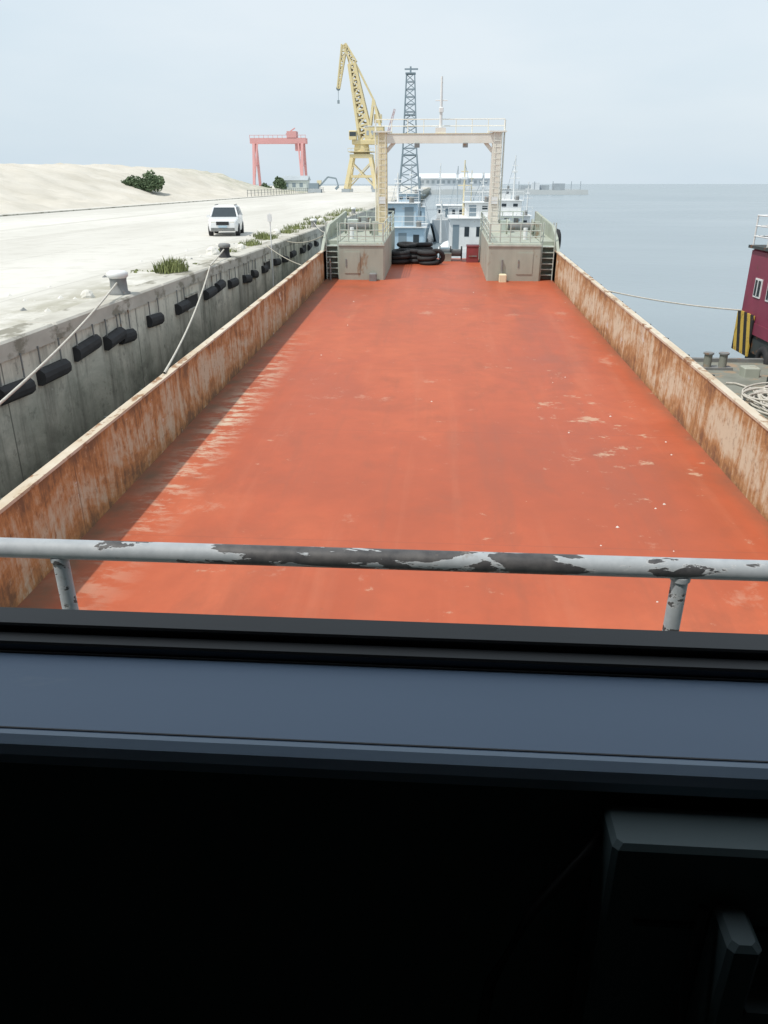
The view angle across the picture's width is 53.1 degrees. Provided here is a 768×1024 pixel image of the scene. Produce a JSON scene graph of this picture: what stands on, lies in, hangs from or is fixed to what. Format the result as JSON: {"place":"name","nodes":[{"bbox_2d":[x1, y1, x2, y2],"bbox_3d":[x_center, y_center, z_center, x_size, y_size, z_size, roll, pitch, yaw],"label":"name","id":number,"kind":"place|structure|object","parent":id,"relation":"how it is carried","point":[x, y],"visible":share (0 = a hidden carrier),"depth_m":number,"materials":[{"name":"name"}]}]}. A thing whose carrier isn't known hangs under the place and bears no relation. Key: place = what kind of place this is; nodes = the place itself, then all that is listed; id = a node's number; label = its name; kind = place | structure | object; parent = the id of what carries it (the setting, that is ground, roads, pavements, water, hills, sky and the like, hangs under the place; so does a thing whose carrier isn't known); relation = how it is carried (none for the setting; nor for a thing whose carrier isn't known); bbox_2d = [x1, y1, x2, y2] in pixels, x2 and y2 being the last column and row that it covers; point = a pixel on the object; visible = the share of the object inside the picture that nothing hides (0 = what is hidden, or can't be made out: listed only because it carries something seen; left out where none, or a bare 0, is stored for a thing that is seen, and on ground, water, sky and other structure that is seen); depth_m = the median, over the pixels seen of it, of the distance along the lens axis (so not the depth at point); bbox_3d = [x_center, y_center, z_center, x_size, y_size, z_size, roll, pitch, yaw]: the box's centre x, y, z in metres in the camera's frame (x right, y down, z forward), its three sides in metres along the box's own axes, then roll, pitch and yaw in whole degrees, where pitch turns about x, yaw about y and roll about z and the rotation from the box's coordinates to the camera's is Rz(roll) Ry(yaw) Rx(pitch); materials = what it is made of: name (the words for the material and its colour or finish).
{"place":"outdoors","nodes":[
{"label":"outdoors","id":0,"kind":"place"},
{"bbox_2d":[0,163,306,213],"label":"sand mound","id":1,"kind":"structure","parent":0,"point":[34,187],"depth_m":135.74,"materials":[{"name":"beige sand"}]},
{"bbox_2d":[120,175,134,185],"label":"green bush","id":2,"kind":"object","parent":1,"relation":"on","point":[128,181],"visible":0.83,"depth_m":146.77,"materials":[{"name":"green plant"}]},
{"bbox_2d":[131,170,164,191],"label":"green bush","id":3,"kind":"object","parent":1,"relation":"on","point":[149,181],"visible":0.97,"depth_m":146.71,"materials":[{"name":"green plant"}]},
{"bbox_2d":[273,176,286,189],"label":"green bush","id":4,"kind":"object","parent":1,"relation":"on","point":[279,183],"visible":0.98,"depth_m":309.86,"materials":[{"name":"green plant"}]},
{"bbox_2d":[0,186,428,329],"bbox_3d":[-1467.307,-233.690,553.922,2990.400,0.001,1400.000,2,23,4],"label":"quay apron ground","id":5,"kind":"structure","parent":0,"point":[68,256],"depth_m":44.73,"materials":[{"name":"concrete"}]},
{"bbox_2d":[80,290,94,297],"bbox_3d":[-8.475,-6.244,21.945,0.389,0.220,0.358,2,23,4],"label":"painted stone","id":6,"kind":"object","parent":5,"relation":"on","point":[87,294],"visible":1,"depth_m":21.83,"materials":[{"name":"white stone"}]},
{"bbox_2d":[0,192,316,216],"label":"roadside kerb","id":7,"kind":"structure","parent":5,"relation":"on","point":[128,206],"depth_m":103.50,"materials":[{"name":"concrete"}]},
{"bbox_2d":[7,215,320,311],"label":"rubble stones","id":8,"kind":"object","parent":5,"relation":"on","point":[47,309],"visible":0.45,"depth_m":21.82,"materials":[{"name":"grey stone"}]},
{"bbox_2d":[206,246,219,254],"bbox_3d":[-7.876,-12.039,35.323,0.606,0.352,0.633,20,30,38],"label":"painted stone","id":9,"kind":"object","parent":5,"relation":"on","point":[212,250],"visible":0.99,"depth_m":35.15,"materials":[{"name":"white stone"}]},
{"bbox_2d":[207,204,243,235],"bbox_3d":[-10.063,-18.624,48.897,2.160,1.781,4.610,-2,23,-5],"label":"parked car","id":10,"kind":"object","parent":5,"relation":"on","point":[225,218],"visible":1,"depth_m":47.76,"materials":[{"name":"paint"}]},
{"bbox_2d":[236,244,244,248],"bbox_3d":[-7.159,-13.313,38.442,0.445,0.242,0.424,21,31,40],"label":"painted stone","id":11,"kind":"object","parent":5,"relation":"on","point":[240,246],"visible":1,"depth_m":38.31,"materials":[{"name":"white stone"}]},
{"bbox_2d":[130,206,366,273],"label":"grass tufts","id":12,"kind":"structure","parent":5,"relation":"on","point":[171,265],"depth_m":40.27,"materials":[{"name":"green plant"}]},
{"bbox_2d":[261,182,271,187],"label":"green bush","id":13,"kind":"object","parent":5,"relation":"on","point":[263,184],"visible":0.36,"depth_m":306.73,"materials":[{"name":"green plant"}]},
{"bbox_2d":[272,229,280,233],"bbox_3d":[-6.942,-18.081,49.476,0.583,0.330,0.579,2,23,4],"label":"painted stone","id":14,"kind":"object","parent":5,"relation":"on","point":[275,231],"visible":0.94,"depth_m":49.28,"materials":[{"name":"white stone"}]},
{"bbox_2d":[249,128,307,185],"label":"red gantry crane","id":15,"kind":"object","parent":5,"relation":"on","point":[293,138],"visible":0.88,"depth_m":408.20,"materials":[{"name":"red metal"}]},
{"bbox_2d":[247,187,323,196],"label":"wire fence","id":16,"kind":"object","parent":5,"relation":"on","point":[261,192],"visible":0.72,"depth_m":220.39,"materials":[{"name":"grey metal"}]},
{"bbox_2d":[282,176,310,190],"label":"white shed","id":17,"kind":"structure","parent":5,"relation":"on","point":[298,183],"depth_m":315.95,"materials":[{"name":"stone"}]},
{"bbox_2d":[308,176,338,192],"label":"excavator","id":18,"kind":"object","parent":5,"relation":"on","point":[314,187],"visible":0.98,"depth_m":268.03,"materials":[{"name":"metal"}]},
{"bbox_2d":[336,43,384,191],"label":"yellow harbour crane","id":19,"kind":"object","parent":5,"relation":"on","point":[361,148],"visible":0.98,"depth_m":278.14,"materials":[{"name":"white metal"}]},
{"bbox_2d":[371,109,395,188],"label":"distant crane","id":20,"kind":"object","parent":5,"relation":"on","point":[393,113],"visible":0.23,"depth_m":384.34,"materials":[{"name":"metal"}]},
{"bbox_2d":[399,66,418,192],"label":"lattice tower","id":21,"kind":"structure","parent":5,"relation":"on","point":[409,115],"depth_m":234.46,"materials":[{"name":"metal"}]},
{"bbox_2d":[0,187,429,497],"bbox_3d":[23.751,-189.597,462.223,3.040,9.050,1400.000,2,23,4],"label":"quay wall","id":22,"kind":"structure","parent":0,"point":[41,426],"depth_m":20.89,"materials":[{"name":"concrete"}]},
{"bbox_2d":[0,353,35,405],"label":"rubber fender","id":23,"kind":"object","parent":22,"relation":"attached to","point":[28,387],"visible":0.95,"depth_m":16.04,"materials":[{"name":"black rubber"}]},
{"bbox_2d":[36,338,71,385],"bbox_3d":[-7.572,-3.449,17.557,0.232,0.868,1.286,2,23,4],"label":"rubber fender","id":24,"kind":"object","parent":22,"relation":"attached to","point":[51,372],"visible":0.95,"depth_m":17.45,"materials":[{"name":"black rubber"}]},
{"bbox_2d":[72,324,101,361],"bbox_3d":[-7.452,-4.263,19.274,0.212,0.722,1.292,2,23,4],"label":"rubber fender","id":25,"kind":"object","parent":22,"relation":"attached to","point":[87,347],"visible":0.87,"depth_m":19.11,"materials":[{"name":"black rubber"}]},
{"bbox_2d":[102,314,126,350],"bbox_3d":[-7.313,-4.885,20.833,0.261,0.805,1.058,2,23,4],"label":"rubber fender","id":26,"kind":"object","parent":22,"relation":"attached to","point":[114,337],"visible":1,"depth_m":20.65,"materials":[{"name":"black rubber"}]},
{"bbox_2d":[106,270,130,294],"bbox_3d":[-7.698,-6.661,22.250,0.612,0.666,0.597,2,23,4],"label":"mooring bollard","id":27,"kind":"object","parent":22,"relation":"on","point":[119,277],"visible":0.95,"depth_m":22.09,"materials":[{"name":"grey metal"}]},
{"bbox_2d":[0,282,116,404],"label":"mooring rope","id":28,"kind":"object","parent":27,"relation":"attached to","point":[15,389],"visible":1,"depth_m":15.76,"materials":[{"name":"white fabric"}]},
{"bbox_2d":[119,310,136,344],"bbox_3d":[-7.276,-5.207,21.710,0.209,0.903,0.926,2,23,4],"label":"rubber fender","id":29,"kind":"object","parent":22,"relation":"attached to","point":[131,334],"visible":0.79,"depth_m":21.82,"materials":[{"name":"black rubber"}]},
{"bbox_2d":[146,298,164,327],"bbox_3d":[-7.122,-6.180,23.881,0.192,0.821,1.092,2,23,4],"label":"rubber fender","id":30,"kind":"object","parent":22,"relation":"attached to","point":[155,319],"visible":1,"depth_m":23.74,"materials":[{"name":"black rubber"}]},
{"bbox_2d":[175,287,190,314],"bbox_3d":[-6.905,-7.240,26.337,0.261,0.804,1.060,2,23,4],"label":"rubber fender","id":31,"kind":"object","parent":22,"relation":"attached to","point":[183,306],"visible":1,"depth_m":26.09,"materials":[{"name":"black rubber"}]},
{"bbox_2d":[203,276,217,299],"bbox_3d":[-6.679,-8.613,29.514,0.241,0.777,1.195,2,23,4],"label":"rubber fender","id":32,"kind":"object","parent":22,"relation":"attached to","point":[210,292],"visible":0.99,"depth_m":29.30,"materials":[{"name":"black rubber"}]},
{"bbox_2d":[214,272,225,292],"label":"rubber fender","id":33,"kind":"object","parent":22,"relation":"attached to","point":[220,285],"visible":0.99,"depth_m":30.64,"materials":[{"name":"black rubber"}]},
{"bbox_2d":[218,243,230,257],"bbox_3d":[-6.925,-11.376,33.367,0.544,0.592,0.530,2,23,4],"label":"mooring bollard","id":34,"kind":"object","parent":22,"relation":"on","point":[226,251],"visible":1,"depth_m":33.21,"materials":[{"name":"grey metal"}]},
{"bbox_2d":[209,249,224,265],"bbox_3d":[-6.837,-10.493,31.559,0.060,0.382,4.029,-1,23,-2],"label":"mooring rope","id":35,"kind":"object","parent":34,"relation":"attached to","point":[217,257],"visible":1,"depth_m":31.40,"materials":[{"name":"white fabric"}]},
{"bbox_2d":[227,267,238,288],"bbox_3d":[-6.453,-10.015,32.851,0.200,0.824,1.249,2,23,4],"label":"rubber fender","id":36,"kind":"object","parent":22,"relation":"attached to","point":[233,282],"visible":1,"depth_m":32.61,"materials":[{"name":"black rubber"}]},
{"bbox_2d":[242,261,252,282],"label":"rubber fender","id":37,"kind":"object","parent":22,"relation":"attached to","point":[247,278],"visible":1,"depth_m":35.01,"materials":[{"name":"black rubber"}]},
{"bbox_2d":[251,258,258,277],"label":"rubber fender","id":38,"kind":"object","parent":22,"relation":"attached to","point":[254,273],"visible":0.99,"depth_m":36.48,"materials":[{"name":"black rubber"}]},
{"bbox_2d":[261,254,268,272],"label":"rubber fender","id":39,"kind":"object","parent":22,"relation":"attached to","point":[264,268],"visible":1,"depth_m":38.56,"materials":[{"name":"black rubber"}]},
{"bbox_2d":[267,213,273,285],"bbox_3d":[-5.853,-13.600,39.929,0.200,3.600,0.129,2,23,4],"label":"draught marker post","id":40,"kind":"object","parent":22,"relation":"attached to","point":[269,217],"visible":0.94,"depth_m":39.67,"materials":[{"name":"white metal"}]},
{"bbox_2d":[273,250,281,265],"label":"rubber fender","id":41,"kind":"object","parent":22,"relation":"attached to","point":[277,261],"visible":0.99,"depth_m":41.31,"materials":[{"name":"black rubber"}]},
{"bbox_2d":[282,246,288,261],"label":"rubber fender","id":42,"kind":"object","parent":22,"relation":"attached to","point":[284,259],"visible":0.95,"depth_m":43.51,"materials":[{"name":"black rubber"}]},
{"bbox_2d":[290,246,296,257],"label":"rubber fender","id":43,"kind":"object","parent":22,"relation":"attached to","point":[293,253],"visible":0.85,"depth_m":45.96,"materials":[{"name":"black rubber"}]},
{"bbox_2d":[280,235,323,242],"bbox_3d":[-4.686,-15.438,43.345,0.050,0.549,4.254,-19,30,-37],"label":"mooring rope","id":44,"kind":"object","parent":22,"relation":"attached to","point":[305,242],"visible":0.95,"depth_m":43.10,"materials":[{"name":"beige fabric"}]},
{"bbox_2d":[300,239,305,253],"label":"rubber fender","id":45,"kind":"object","parent":22,"relation":"attached to","point":[302,250],"visible":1,"depth_m":48.94,"materials":[{"name":"black rubber"}]},
{"bbox_2d":[307,237,312,250],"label":"rubber fender","id":46,"kind":"object","parent":22,"relation":"attached to","point":[309,246],"visible":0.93,"depth_m":51.67,"materials":[{"name":"black rubber"}]},
{"bbox_2d":[310,218,316,226],"bbox_3d":[-5.198,-21.343,56.666,0.544,0.592,0.530,2,23,4],"label":"mooring bollard","id":47,"kind":"object","parent":22,"relation":"on","point":[313,220],"visible":0.91,"depth_m":56.50,"materials":[{"name":"grey metal"}]},
{"bbox_2d":[314,234,318,246],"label":"rubber fender","id":48,"kind":"object","parent":22,"relation":"attached to","point":[316,243],"visible":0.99,"depth_m":54.54,"materials":[{"name":"black rubber"}]},
{"bbox_2d":[0,0,767,183],"label":"sky","id":49,"kind":"structure","parent":0,"point":[585,91],"materials":[{"name":"blue"}]},
{"bbox_2d":[429,189,587,194],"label":"breakwater terrain","id":50,"kind":"structure","parent":0,"point":[538,192],"depth_m":587.60,"materials":[{"name":"grey concrete"}]},
{"bbox_2d":[416,173,500,189],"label":"warehouse building","id":51,"kind":"structure","parent":50,"relation":"on","point":[432,180],"depth_m":655.72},
{"bbox_2d":[518,181,580,189],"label":"pier building","id":52,"kind":"structure","parent":50,"relation":"on","point":[555,186],"depth_m":596.21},
{"bbox_2d":[252,184,767,357],"bbox_3d":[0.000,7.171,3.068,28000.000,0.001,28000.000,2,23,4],"label":"sea water","id":53,"kind":"structure","parent":0,"point":[684,243],"depth_m":108.54,"materials":[{"name":"liquid"}]},
{"bbox_2d":[0,211,767,1023],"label":"cargo barge","id":54,"kind":"object","parent":53,"relation":"on","point":[522,387],"visible":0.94,"depth_m":12.31,"materials":[{"name":"red paint"}]},
{"bbox_2d":[163,266,210,373],"bbox_3d":[-5.929,-6.383,23.821,0.060,1.152,13.546,-3,23,-6],"label":"mooring rope","id":55,"kind":"object","parent":54,"relation":"attached to","point":[173,356],"visible":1,"depth_m":22.33,"materials":[{"name":"white fabric"}]},
{"bbox_2d":[266,245,300,264],"bbox_3d":[-4.931,-12.565,37.509,0.044,0.638,4.722,-12,26,-26],"label":"mooring rope","id":56,"kind":"object","parent":54,"relation":"attached to","point":[282,256],"visible":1,"depth_m":37.48,"materials":[{"name":"white fabric"}]},
{"bbox_2d":[0,607,767,679],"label":"window frame","id":57,"kind":"object","parent":54,"relation":"attached to","point":[626,651],"visible":0.88,"depth_m":0.75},
{"bbox_2d":[0,650,767,799],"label":"window sill","id":58,"kind":"structure","parent":54,"relation":"attached to","point":[662,735],"depth_m":0.66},
{"bbox_2d":[0,537,767,630],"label":"guard rail","id":59,"kind":"object","parent":54,"relation":"on","point":[680,573],"visible":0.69,"depth_m":1.80,"materials":[{"name":"metal"}]},
{"bbox_2d":[392,259,408,263],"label":"tyre","id":60,"kind":"object","parent":54,"relation":"on","point":[399,261],"visible":0.79,"depth_m":47.94,"materials":[{"name":"black rubber"}]},
{"bbox_2d":[392,254,409,259],"bbox_3d":[1.020,-16.039,48.249,1.301,0.376,1.300,2,25,4],"label":"tyre","id":61,"kind":"object","parent":60,"relation":"on","point":[395,257],"visible":0.86,"depth_m":47.74,"materials":[{"name":"black rubber"}]},
{"bbox_2d":[392,248,409,255],"bbox_3d":[1.010,-16.301,48.174,1.303,0.358,1.300,2,25,4],"label":"tyre","id":62,"kind":"object","parent":61,"relation":"on","point":[401,251],"visible":0.95,"depth_m":47.78,"materials":[{"name":"black rubber"}]},
{"bbox_2d":[407,258,418,263],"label":"tyre","id":63,"kind":"object","parent":54,"relation":"on","point":[416,261],"visible":0.46,"depth_m":48.19,"materials":[{"name":"black rubber"}]},
{"bbox_2d":[410,253,418,258],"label":"tyre","id":64,"kind":"object","parent":63,"relation":"on","point":[413,256],"visible":0.43,"depth_m":48.19,"materials":[{"name":"black rubber"}]},
{"bbox_2d":[405,248,420,253],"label":"tyre","id":65,"kind":"object","parent":64,"relation":"on","point":[414,251],"visible":0.58,"depth_m":48.06,"materials":[{"name":"black rubber"}]},
{"bbox_2d":[419,259,438,264],"bbox_3d":[2.823,-15.659,48.062,1.304,0.337,1.301,2,25,4],"label":"tyre","id":66,"kind":"object","parent":54,"relation":"on","point":[435,261],"visible":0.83,"depth_m":47.59,"materials":[{"name":"black rubber"}]},
{"bbox_2d":[417,255,437,260],"bbox_3d":[2.708,-15.920,47.985,1.300,0.377,1.300,2,25,4],"label":"tyre","id":67,"kind":"object","parent":66,"relation":"on","point":[424,258],"visible":0.81,"depth_m":47.54,"materials":[{"name":"black rubber"}]},
{"bbox_2d":[417,249,437,255],"bbox_3d":[2.723,-16.181,47.905,1.303,0.294,1.304,2,25,4],"label":"tyre","id":68,"kind":"object","parent":67,"relation":"on","point":[425,252],"visible":0.95,"depth_m":47.45,"materials":[{"name":"black rubber"}]},
{"bbox_2d":[431,248,444,263],"bbox_3d":[3.275,-15.918,47.834,1.066,0.976,0.568,2,25,4],"label":"tyre","id":69,"kind":"object","parent":54,"relation":"on","point":[442,255],"visible":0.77,"depth_m":47.55,"materials":[{"name":"black rubber"}]},
{"bbox_2d":[373,76,506,232],"bbox_3d":[3.250,-20.933,45.291,7.700,8.300,1.000,2,25,4],"label":"gantry mast","id":70,"kind":"object","parent":54,"relation":"on","point":[439,135],"visible":0.92,"depth_m":44.88,"materials":[{"name":"metal"}]},
{"bbox_2d":[466,244,478,262],"bbox_3d":[5.649,-16.523,49.082,0.810,1.000,0.970,2,25,4],"label":"red deck locker","id":71,"kind":"object","parent":54,"relation":"on","point":[472,252],"visible":1,"depth_m":48.70,"materials":[{"name":"metal"}]},
{"bbox_2d":[553,222,560,247],"bbox_3d":[9.757,-15.531,43.550,0.450,1.676,1.343,2,25,4],"label":"fender tyre","id":72,"kind":"object","parent":54,"relation":"attached to","point":[559,234],"visible":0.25,"depth_m":43.03,"materials":[{"name":"black rubber"}]},
{"bbox_2d":[569,806,767,1023],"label":"control cabinet","id":73,"kind":"object","parent":54,"relation":"attached to","point":[659,875],"visible":1,"depth_m":0.61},
{"bbox_2d":[476,818,708,1023],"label":"power cable","id":74,"kind":"object","parent":73,"relation":"attached to","point":[557,883],"visible":0.95,"depth_m":0.62,"materials":[{"name":"black rubber"}]},
{"bbox_2d":[608,290,741,310],"bbox_3d":[10.864,-8.316,29.869,5.856,0.451,0.056,17,28,34],"label":"mooring rope","id":75,"kind":"object","parent":54,"relation":"attached to","point":[675,302],"visible":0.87,"depth_m":29.61,"materials":[{"name":"white fabric"}]},
{"bbox_2d":[388,173,432,248],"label":"blue workboat","id":76,"kind":"object","parent":53,"relation":"on","point":[409,226],"visible":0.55,"depth_m":67.93,"materials":[{"name":"paint"}]},
{"bbox_2d":[391,163,429,241],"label":"blue workboat","id":77,"kind":"object","parent":53,"relation":"on","point":[421,219],"visible":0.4,"depth_m":106.52,"materials":[{"name":"paint"}]},
{"bbox_2d":[430,163,473,241],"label":"grey coaster","id":78,"kind":"object","parent":53,"relation":"on","point":[435,224],"visible":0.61,"depth_m":111.35,"materials":[{"name":"white paint"}]},
{"bbox_2d":[434,160,498,257],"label":"white fishing boat","id":79,"kind":"object","parent":53,"relation":"on","point":[464,228],"visible":0.55,"depth_m":69.19,"materials":[{"name":"paint"}]},
{"bbox_2d":[481,168,518,200],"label":"grey coaster","id":80,"kind":"object","parent":53,"relation":"on","point":[508,194],"visible":0.18,"depth_m":140.27,"materials":[{"name":"white paint"}]},
{"bbox_2d":[498,155,532,222],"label":"white fishing boat","id":81,"kind":"object","parent":53,"relation":"on","point":[513,204],"visible":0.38,"depth_m":88.05,"materials":[{"name":"paint"}]},
{"bbox_2d":[691,352,767,419],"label":"mooring pontoon","id":82,"kind":"object","parent":53,"relation":"on","point":[723,368],"visible":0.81,"depth_m":25.27,"materials":[{"name":"grey concrete"}]},
{"bbox_2d":[726,382,767,414],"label":"rope pile","id":83,"kind":"object","parent":82,"relation":"on","point":[761,398],"visible":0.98,"depth_m":21.77,"materials":[{"name":"white fabric"}]},
{"bbox_2d":[731,215,767,364],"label":"maroon tugboat","id":84,"kind":"object","parent":53,"relation":"on","point":[750,337],"visible":0.7,"depth_m":27.52,"materials":[{"name":"paint"}]},
{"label":"tyre","id":85,"kind":"object","parent":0,"visible":0},
{"bbox_2d":[397,241,415,247],"bbox_3d":[1.488,-17.249,49.574,1.343,0.321,1.342,2,25,4],"label":"tyre","id":86,"kind":"object","parent":85,"relation":"on","point":[404,244],"visible":0.98,"depth_m":49.15,"materials":[{"name":"black rubber"}]},
{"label":"tyre","id":87,"kind":"object","parent":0,"visible":0},
{"bbox_2d":[417,247,432,249],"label":"tyre","id":88,"kind":"object","parent":87,"relation":"on","point":[427,248],"visible":0.51,"depth_m":49.20,"materials":[{"name":"black rubber"}]},
{"bbox_2d":[415,242,432,246],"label":"tyre","id":89,"kind":"object","parent":88,"relation":"on","point":[424,244],"visible":0.97,"depth_m":49.18,"materials":[{"name":"black rubber"}]}
]}

